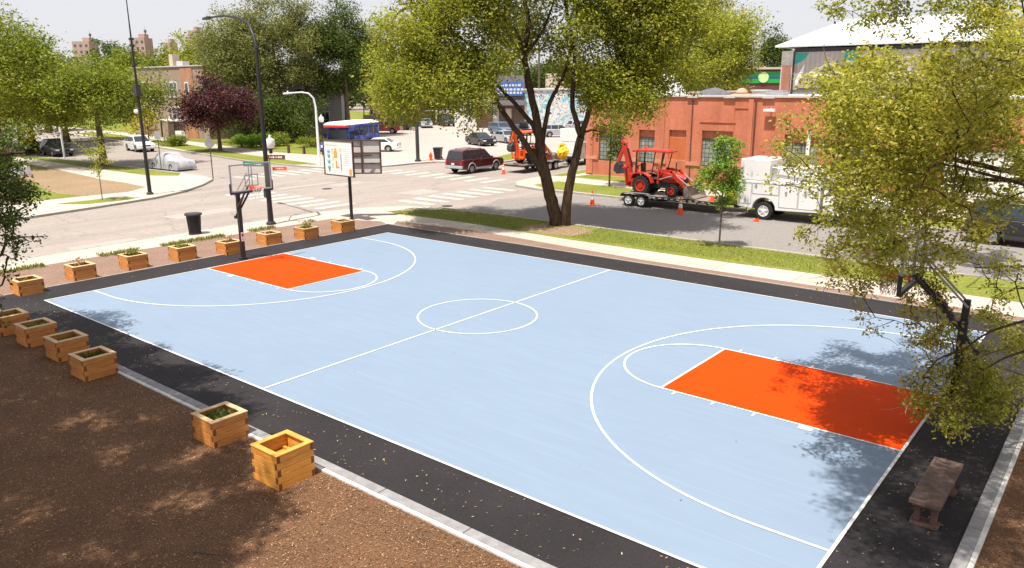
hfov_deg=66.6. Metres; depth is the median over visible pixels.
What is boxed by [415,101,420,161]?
traffic pole
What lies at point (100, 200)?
grass verge
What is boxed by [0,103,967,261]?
road
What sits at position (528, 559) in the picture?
court edging
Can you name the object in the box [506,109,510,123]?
door
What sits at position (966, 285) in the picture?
grass verge
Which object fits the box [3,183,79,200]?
lot grass
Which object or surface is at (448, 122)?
parked suv
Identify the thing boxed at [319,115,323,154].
globe lamp
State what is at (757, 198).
utility truck
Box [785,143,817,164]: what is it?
window
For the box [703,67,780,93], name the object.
shop building
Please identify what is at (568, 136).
utility truck
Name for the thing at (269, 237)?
planter box
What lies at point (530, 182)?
sidewalk
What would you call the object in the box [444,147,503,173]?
parked suv
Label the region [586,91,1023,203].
brick building
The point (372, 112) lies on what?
tree
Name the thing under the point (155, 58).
tree
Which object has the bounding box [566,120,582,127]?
parked suv
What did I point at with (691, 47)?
tree
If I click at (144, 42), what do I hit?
apartment building
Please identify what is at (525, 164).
flatbed trailer
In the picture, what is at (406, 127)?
parked suv
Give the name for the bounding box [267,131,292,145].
shrub
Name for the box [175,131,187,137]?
yard bench
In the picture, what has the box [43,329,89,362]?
planter box
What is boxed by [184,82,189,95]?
window
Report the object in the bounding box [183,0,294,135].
willow tree
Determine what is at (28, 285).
planter box
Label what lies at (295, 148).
front yard
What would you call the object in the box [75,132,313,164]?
grass verge
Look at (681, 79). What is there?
tree
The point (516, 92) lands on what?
billboard
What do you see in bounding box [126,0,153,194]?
utility pole
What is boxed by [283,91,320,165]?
street lamp
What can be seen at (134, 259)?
planter box
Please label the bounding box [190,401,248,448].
planter box
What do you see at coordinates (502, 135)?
parked car
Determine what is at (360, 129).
shuttle bus
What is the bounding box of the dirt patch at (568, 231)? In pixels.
[519,224,593,235]
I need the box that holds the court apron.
[0,224,1023,567]
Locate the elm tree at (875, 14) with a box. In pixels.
[811,0,1023,164]
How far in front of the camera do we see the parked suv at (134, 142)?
84.85 m
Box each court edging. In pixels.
[0,224,1015,320]
[0,309,556,567]
[117,371,1023,567]
[949,401,1023,567]
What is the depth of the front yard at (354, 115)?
144.98 m
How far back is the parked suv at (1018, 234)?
33.88 m
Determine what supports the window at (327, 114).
in the house at (335, 111)
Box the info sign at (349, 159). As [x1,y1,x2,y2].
[322,139,381,219]
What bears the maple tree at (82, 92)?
on the road
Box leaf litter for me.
[31,231,1022,567]
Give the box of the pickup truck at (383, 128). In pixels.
[378,120,402,133]
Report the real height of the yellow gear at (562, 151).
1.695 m
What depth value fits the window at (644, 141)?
57.38 m
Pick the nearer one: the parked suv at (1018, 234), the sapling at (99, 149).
the parked suv at (1018, 234)
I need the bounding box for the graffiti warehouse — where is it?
[775,14,1014,94]
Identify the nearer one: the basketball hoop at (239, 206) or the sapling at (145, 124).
the basketball hoop at (239, 206)
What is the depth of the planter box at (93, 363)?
19.05 m
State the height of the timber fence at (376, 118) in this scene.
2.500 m
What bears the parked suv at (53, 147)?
on the road
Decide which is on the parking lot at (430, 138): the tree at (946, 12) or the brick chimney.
the brick chimney
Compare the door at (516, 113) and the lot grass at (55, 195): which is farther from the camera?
the door at (516, 113)
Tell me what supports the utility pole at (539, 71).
on the parking lot at (430, 138)
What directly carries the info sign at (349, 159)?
on the sidewalk at (388, 216)
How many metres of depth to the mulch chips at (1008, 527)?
12.49 m
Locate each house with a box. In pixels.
[282,62,344,134]
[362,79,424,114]
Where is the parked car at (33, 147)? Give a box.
[12,139,41,152]
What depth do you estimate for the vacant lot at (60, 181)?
56.27 m
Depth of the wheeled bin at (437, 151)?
72.47 m
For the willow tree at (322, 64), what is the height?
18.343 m
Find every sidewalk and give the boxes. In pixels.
[0,156,209,217]
[0,206,1023,566]
[35,113,556,166]
[517,169,966,229]
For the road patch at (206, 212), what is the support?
on the road
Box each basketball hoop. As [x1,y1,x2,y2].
[228,161,272,260]
[878,227,980,431]
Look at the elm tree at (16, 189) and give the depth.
19.55 m
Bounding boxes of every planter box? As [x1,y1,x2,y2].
[0,308,29,336]
[9,275,45,296]
[13,317,57,347]
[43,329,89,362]
[63,256,96,281]
[68,345,118,381]
[117,247,148,270]
[167,241,197,261]
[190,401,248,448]
[215,234,239,254]
[250,429,314,491]
[256,230,281,245]
[293,220,318,239]
[331,219,354,232]
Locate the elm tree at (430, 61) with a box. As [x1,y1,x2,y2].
[349,0,741,225]
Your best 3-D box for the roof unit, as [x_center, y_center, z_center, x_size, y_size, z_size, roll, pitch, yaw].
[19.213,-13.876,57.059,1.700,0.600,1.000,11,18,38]
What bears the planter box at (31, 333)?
on the mulch bed at (61, 547)
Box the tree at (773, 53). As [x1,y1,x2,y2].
[753,22,793,66]
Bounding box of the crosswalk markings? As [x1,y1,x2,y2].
[226,168,514,209]
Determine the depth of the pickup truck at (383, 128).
110.76 m
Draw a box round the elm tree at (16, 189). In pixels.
[0,94,54,327]
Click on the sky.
(71, 20)
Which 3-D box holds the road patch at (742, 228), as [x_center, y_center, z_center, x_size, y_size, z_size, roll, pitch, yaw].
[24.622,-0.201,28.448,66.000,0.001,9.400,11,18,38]
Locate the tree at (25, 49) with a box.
[0,2,74,159]
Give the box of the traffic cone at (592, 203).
[589,190,595,205]
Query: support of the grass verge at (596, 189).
on the sidewalk at (530, 182)
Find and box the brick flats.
[129,54,287,139]
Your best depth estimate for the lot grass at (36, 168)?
67.14 m
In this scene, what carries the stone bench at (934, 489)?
on the court apron
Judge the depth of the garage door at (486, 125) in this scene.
123.42 m
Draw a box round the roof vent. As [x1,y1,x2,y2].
[731,88,751,94]
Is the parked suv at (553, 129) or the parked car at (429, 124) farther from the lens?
the parked car at (429, 124)
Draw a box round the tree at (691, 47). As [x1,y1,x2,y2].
[665,0,758,91]
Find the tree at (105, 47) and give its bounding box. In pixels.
[84,37,147,111]
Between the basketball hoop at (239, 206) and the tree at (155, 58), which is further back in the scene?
the tree at (155, 58)
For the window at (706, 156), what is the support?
in the brick building at (689, 128)
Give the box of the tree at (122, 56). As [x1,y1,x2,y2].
[96,42,151,121]
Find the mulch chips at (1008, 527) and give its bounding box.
[982,453,1023,567]
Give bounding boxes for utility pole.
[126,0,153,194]
[538,48,539,88]
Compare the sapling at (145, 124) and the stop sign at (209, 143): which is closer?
the stop sign at (209, 143)
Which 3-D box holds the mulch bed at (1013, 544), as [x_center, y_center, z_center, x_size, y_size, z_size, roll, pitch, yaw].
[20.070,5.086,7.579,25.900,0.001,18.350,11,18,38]
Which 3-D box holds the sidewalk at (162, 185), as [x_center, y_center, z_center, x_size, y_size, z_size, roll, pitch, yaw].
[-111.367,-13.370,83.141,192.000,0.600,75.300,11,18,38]
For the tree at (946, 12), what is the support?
on the road
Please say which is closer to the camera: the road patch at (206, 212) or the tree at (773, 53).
the road patch at (206, 212)
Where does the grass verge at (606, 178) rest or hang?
on the sidewalk at (530, 182)
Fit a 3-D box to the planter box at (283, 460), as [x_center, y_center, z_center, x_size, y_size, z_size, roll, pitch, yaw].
[-4.144,3.185,14.123,0.796,0.678,0.796,11,18,38]
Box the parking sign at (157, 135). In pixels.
[154,131,161,169]
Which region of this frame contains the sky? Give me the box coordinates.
[0,0,1023,74]
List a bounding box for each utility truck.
[559,128,585,163]
[734,155,899,228]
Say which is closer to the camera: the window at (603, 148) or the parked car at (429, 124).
the window at (603, 148)
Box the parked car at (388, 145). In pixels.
[372,137,401,151]
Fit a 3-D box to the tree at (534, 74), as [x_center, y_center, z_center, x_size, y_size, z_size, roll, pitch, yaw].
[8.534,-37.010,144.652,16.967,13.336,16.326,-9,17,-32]
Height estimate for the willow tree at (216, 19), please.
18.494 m
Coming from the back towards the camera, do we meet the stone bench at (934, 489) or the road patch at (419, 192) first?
the road patch at (419, 192)
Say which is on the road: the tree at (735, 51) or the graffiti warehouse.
the tree at (735, 51)
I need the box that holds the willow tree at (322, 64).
[269,0,339,118]
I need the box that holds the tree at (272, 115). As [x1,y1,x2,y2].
[211,85,300,143]
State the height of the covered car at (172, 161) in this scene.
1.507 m
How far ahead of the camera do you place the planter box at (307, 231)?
35.93 m
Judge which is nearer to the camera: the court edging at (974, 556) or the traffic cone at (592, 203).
the court edging at (974, 556)
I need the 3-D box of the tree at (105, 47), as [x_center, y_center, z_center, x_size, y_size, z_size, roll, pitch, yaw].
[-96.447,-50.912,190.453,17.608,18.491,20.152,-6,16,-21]
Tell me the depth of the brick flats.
104.04 m
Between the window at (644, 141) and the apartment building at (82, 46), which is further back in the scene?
the apartment building at (82, 46)
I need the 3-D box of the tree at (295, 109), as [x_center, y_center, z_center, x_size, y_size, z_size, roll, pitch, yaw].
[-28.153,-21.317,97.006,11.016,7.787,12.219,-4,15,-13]
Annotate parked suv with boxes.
[39,138,74,156]
[124,135,155,151]
[387,120,413,129]
[436,114,454,125]
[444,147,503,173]
[488,121,510,133]
[546,124,565,136]
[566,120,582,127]
[961,197,1023,244]
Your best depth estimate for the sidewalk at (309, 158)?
80.32 m
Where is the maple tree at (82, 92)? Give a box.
[8,48,182,166]
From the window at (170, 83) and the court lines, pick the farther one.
the window at (170, 83)
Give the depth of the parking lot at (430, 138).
94.02 m
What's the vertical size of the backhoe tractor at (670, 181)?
3.091 m
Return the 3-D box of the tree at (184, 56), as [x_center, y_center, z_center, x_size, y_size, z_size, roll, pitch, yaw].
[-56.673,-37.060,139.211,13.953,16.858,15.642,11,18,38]
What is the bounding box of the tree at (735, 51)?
[675,0,779,92]
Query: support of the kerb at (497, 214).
on the road
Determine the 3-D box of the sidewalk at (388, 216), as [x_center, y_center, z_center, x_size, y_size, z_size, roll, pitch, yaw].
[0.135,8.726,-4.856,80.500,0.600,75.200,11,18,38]
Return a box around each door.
[476,110,492,127]
[499,109,504,121]
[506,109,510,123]
[514,108,518,123]
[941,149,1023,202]
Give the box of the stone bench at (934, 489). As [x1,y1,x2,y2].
[909,457,963,530]
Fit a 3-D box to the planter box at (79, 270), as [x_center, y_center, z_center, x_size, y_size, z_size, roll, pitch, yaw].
[-15.935,-0.609,28.751,0.816,0.836,0.816,11,18,38]
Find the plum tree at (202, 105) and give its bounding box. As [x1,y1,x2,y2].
[162,70,264,150]
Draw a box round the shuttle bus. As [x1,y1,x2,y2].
[320,119,378,151]
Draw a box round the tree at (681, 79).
[660,56,704,91]
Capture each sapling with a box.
[73,130,115,199]
[122,104,159,139]
[590,89,637,185]
[689,132,747,246]
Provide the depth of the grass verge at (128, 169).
66.85 m
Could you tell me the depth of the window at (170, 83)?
104.01 m
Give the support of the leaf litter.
on the court apron
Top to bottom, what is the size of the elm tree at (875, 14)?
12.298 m
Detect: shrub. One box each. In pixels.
[155,134,188,145]
[227,133,257,146]
[249,132,280,146]
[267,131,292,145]
[295,134,324,147]
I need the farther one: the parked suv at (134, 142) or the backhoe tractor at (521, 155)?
the parked suv at (134, 142)
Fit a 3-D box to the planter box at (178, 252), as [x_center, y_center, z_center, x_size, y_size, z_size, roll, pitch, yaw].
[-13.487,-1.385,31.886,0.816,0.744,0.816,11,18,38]
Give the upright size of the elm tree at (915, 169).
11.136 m
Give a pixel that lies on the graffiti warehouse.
(806, 53)
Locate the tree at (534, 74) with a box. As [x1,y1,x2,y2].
[516,49,583,87]
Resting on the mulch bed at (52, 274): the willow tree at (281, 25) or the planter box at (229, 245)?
the planter box at (229, 245)
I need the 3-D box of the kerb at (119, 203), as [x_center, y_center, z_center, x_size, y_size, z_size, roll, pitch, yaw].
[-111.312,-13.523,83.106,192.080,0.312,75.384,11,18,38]
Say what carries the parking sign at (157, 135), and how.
on the road
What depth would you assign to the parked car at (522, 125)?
105.66 m
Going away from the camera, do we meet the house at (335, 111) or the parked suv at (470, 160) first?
the parked suv at (470, 160)
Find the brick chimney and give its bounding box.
[545,74,563,87]
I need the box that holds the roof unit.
[770,90,788,95]
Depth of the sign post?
76.18 m
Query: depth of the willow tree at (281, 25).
96.88 m
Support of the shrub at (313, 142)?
on the front yard at (295, 148)
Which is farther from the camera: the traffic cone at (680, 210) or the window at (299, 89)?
the window at (299, 89)
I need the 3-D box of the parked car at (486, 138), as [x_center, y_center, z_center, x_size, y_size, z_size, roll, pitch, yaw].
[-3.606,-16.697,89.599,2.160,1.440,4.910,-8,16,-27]
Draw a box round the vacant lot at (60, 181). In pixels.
[0,161,143,203]
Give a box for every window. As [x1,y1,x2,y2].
[169,82,174,96]
[173,82,178,97]
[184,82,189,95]
[296,88,302,99]
[322,111,329,122]
[598,135,620,160]
[638,137,654,162]
[702,138,731,166]
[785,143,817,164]
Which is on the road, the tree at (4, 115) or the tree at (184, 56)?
the tree at (4, 115)
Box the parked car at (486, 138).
[465,132,496,145]
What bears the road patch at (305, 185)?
on the road
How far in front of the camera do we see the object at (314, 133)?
101.40 m
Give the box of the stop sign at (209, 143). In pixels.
[204,139,213,178]
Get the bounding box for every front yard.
[4,110,454,132]
[151,135,326,154]
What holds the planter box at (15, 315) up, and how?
on the mulch bed at (61, 547)
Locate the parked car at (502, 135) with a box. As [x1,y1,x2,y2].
[491,130,519,143]
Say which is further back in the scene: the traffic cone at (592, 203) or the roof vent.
the roof vent
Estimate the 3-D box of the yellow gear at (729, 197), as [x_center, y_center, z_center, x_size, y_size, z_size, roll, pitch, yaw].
[12.363,-5.217,43.161,1.080,1.681,1.121,11,18,38]
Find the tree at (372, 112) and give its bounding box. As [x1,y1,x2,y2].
[338,10,392,114]
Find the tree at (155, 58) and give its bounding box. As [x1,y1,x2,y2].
[120,39,197,74]
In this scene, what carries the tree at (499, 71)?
on the road
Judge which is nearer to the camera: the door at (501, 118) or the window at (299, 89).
the window at (299, 89)
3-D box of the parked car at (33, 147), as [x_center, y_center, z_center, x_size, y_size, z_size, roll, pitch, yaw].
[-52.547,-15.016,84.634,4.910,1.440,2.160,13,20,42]
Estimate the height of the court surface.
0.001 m
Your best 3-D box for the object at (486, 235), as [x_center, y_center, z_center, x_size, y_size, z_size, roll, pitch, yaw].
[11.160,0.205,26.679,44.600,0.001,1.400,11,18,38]
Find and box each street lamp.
[202,15,286,224]
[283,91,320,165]
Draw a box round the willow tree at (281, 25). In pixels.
[209,0,334,96]
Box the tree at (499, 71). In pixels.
[453,55,518,105]
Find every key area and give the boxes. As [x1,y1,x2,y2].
[210,253,362,288]
[663,349,936,449]
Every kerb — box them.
[0,205,1023,282]
[22,156,212,219]
[34,129,514,168]
[515,169,968,233]
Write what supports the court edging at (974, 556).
on the sidewalk at (388, 216)
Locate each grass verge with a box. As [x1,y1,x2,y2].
[19,155,179,175]
[58,197,138,203]
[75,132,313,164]
[387,210,1023,302]
[497,152,514,160]
[535,181,964,229]
[552,170,585,175]
[576,174,967,211]
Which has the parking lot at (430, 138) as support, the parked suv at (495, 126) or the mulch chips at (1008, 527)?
the parked suv at (495, 126)
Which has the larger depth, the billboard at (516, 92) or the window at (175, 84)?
the billboard at (516, 92)
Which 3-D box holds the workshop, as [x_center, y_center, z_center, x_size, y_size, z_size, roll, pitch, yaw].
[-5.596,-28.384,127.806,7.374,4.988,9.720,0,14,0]
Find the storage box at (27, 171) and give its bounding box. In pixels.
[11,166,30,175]
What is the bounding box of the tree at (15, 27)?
[0,4,91,139]
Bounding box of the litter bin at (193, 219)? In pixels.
[184,212,201,234]
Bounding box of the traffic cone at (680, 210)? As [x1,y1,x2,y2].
[676,197,683,214]
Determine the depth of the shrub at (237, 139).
88.46 m
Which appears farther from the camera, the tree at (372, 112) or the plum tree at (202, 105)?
the tree at (372, 112)
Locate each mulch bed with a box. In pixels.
[0,219,385,296]
[0,334,520,567]
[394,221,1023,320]
[974,443,1023,567]
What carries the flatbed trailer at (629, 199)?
on the road patch at (742, 228)
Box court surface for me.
[47,233,982,567]
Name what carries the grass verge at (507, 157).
on the parking lot at (430, 138)
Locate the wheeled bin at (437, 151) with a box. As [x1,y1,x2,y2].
[432,147,442,158]
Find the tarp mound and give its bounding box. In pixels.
[697,88,730,94]
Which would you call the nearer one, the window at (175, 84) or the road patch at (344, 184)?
the road patch at (344, 184)
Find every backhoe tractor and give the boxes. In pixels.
[507,129,558,163]
[613,140,706,199]
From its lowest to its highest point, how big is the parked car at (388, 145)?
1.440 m
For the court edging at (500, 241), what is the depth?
30.27 m
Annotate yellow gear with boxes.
[557,142,568,159]
[728,176,738,202]
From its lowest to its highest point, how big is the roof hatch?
0.680 m
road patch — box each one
[162,208,235,218]
[276,182,335,189]
[326,181,366,185]
[398,189,439,194]
[474,195,1023,280]
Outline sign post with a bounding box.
[58,127,65,158]
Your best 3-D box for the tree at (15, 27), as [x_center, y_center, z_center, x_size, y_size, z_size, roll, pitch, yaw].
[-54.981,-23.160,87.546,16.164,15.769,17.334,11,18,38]
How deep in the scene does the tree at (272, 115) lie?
92.55 m
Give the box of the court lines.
[44,233,985,567]
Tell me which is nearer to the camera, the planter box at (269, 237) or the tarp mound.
the planter box at (269, 237)
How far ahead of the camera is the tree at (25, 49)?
65.51 m
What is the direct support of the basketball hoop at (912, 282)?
on the court apron
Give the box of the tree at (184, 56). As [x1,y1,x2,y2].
[159,28,202,65]
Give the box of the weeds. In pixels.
[0,219,315,273]
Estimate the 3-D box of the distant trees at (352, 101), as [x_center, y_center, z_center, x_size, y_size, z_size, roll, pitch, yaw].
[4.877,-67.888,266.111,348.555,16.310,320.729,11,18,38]
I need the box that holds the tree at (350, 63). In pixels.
[298,0,381,119]
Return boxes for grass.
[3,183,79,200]
[12,162,50,169]
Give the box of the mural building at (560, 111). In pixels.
[523,88,586,127]
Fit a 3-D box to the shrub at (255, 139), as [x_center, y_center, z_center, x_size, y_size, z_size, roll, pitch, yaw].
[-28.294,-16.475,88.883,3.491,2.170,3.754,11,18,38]
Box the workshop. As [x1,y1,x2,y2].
[454,96,498,127]
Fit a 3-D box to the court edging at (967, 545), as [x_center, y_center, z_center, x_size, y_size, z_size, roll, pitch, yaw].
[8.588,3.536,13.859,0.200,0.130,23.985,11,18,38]
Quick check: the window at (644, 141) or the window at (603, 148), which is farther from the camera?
the window at (603, 148)
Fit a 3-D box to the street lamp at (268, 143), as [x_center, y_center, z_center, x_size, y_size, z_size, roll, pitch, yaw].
[-13.831,-8.739,40.966,2.109,10.459,7.336,-10,17,-32]
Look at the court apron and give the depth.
14.95 m
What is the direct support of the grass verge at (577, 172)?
on the sidewalk at (530, 182)
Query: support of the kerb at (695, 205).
on the road
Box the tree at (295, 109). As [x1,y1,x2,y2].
[249,84,330,142]
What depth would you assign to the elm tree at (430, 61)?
34.89 m
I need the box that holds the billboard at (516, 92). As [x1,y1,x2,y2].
[494,75,524,123]
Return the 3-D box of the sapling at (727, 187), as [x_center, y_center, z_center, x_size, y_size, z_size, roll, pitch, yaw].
[8.661,-3.924,33.069,2.865,4.941,2.043,-1,15,-4]
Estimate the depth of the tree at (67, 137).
99.47 m
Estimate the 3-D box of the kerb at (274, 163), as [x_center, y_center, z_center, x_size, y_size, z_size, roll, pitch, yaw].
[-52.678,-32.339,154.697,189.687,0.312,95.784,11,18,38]
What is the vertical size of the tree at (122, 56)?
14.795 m
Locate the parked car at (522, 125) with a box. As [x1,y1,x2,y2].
[509,121,532,134]
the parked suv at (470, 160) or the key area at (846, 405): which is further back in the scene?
the parked suv at (470, 160)
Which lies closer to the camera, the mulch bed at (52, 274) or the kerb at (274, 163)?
the mulch bed at (52, 274)
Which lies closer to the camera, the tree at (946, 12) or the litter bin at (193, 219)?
the litter bin at (193, 219)
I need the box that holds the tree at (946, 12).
[933,6,1023,65]
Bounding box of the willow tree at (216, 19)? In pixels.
[186,0,231,64]
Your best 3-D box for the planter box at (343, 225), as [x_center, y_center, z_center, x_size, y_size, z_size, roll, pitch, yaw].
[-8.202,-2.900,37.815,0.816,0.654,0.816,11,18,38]
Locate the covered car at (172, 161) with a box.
[148,152,196,170]
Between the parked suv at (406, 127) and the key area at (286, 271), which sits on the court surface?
the key area at (286, 271)
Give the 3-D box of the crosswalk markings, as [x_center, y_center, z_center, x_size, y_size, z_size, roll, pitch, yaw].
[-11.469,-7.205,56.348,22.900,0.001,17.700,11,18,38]
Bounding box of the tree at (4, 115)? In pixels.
[0,68,95,154]
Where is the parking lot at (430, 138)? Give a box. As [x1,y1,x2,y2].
[379,123,559,159]
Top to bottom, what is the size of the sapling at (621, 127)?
6.661 m
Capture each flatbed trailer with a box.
[504,157,568,169]
[620,188,748,212]
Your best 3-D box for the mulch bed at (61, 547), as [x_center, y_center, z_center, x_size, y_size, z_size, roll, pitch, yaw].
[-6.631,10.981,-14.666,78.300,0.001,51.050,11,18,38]
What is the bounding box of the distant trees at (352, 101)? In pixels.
[109,62,1023,110]
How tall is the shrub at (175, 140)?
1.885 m
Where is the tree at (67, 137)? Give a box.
[7,58,122,141]
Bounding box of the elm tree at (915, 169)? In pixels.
[754,0,1023,443]
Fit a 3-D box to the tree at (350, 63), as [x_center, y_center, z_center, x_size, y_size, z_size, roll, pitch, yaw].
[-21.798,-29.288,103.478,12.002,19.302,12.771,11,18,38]
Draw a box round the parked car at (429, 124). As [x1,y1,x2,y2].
[419,118,432,127]
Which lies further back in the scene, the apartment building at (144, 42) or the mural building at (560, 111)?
the apartment building at (144, 42)
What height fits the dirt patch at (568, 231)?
0.001 m
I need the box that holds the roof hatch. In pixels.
[750,90,771,94]
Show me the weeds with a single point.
(102, 254)

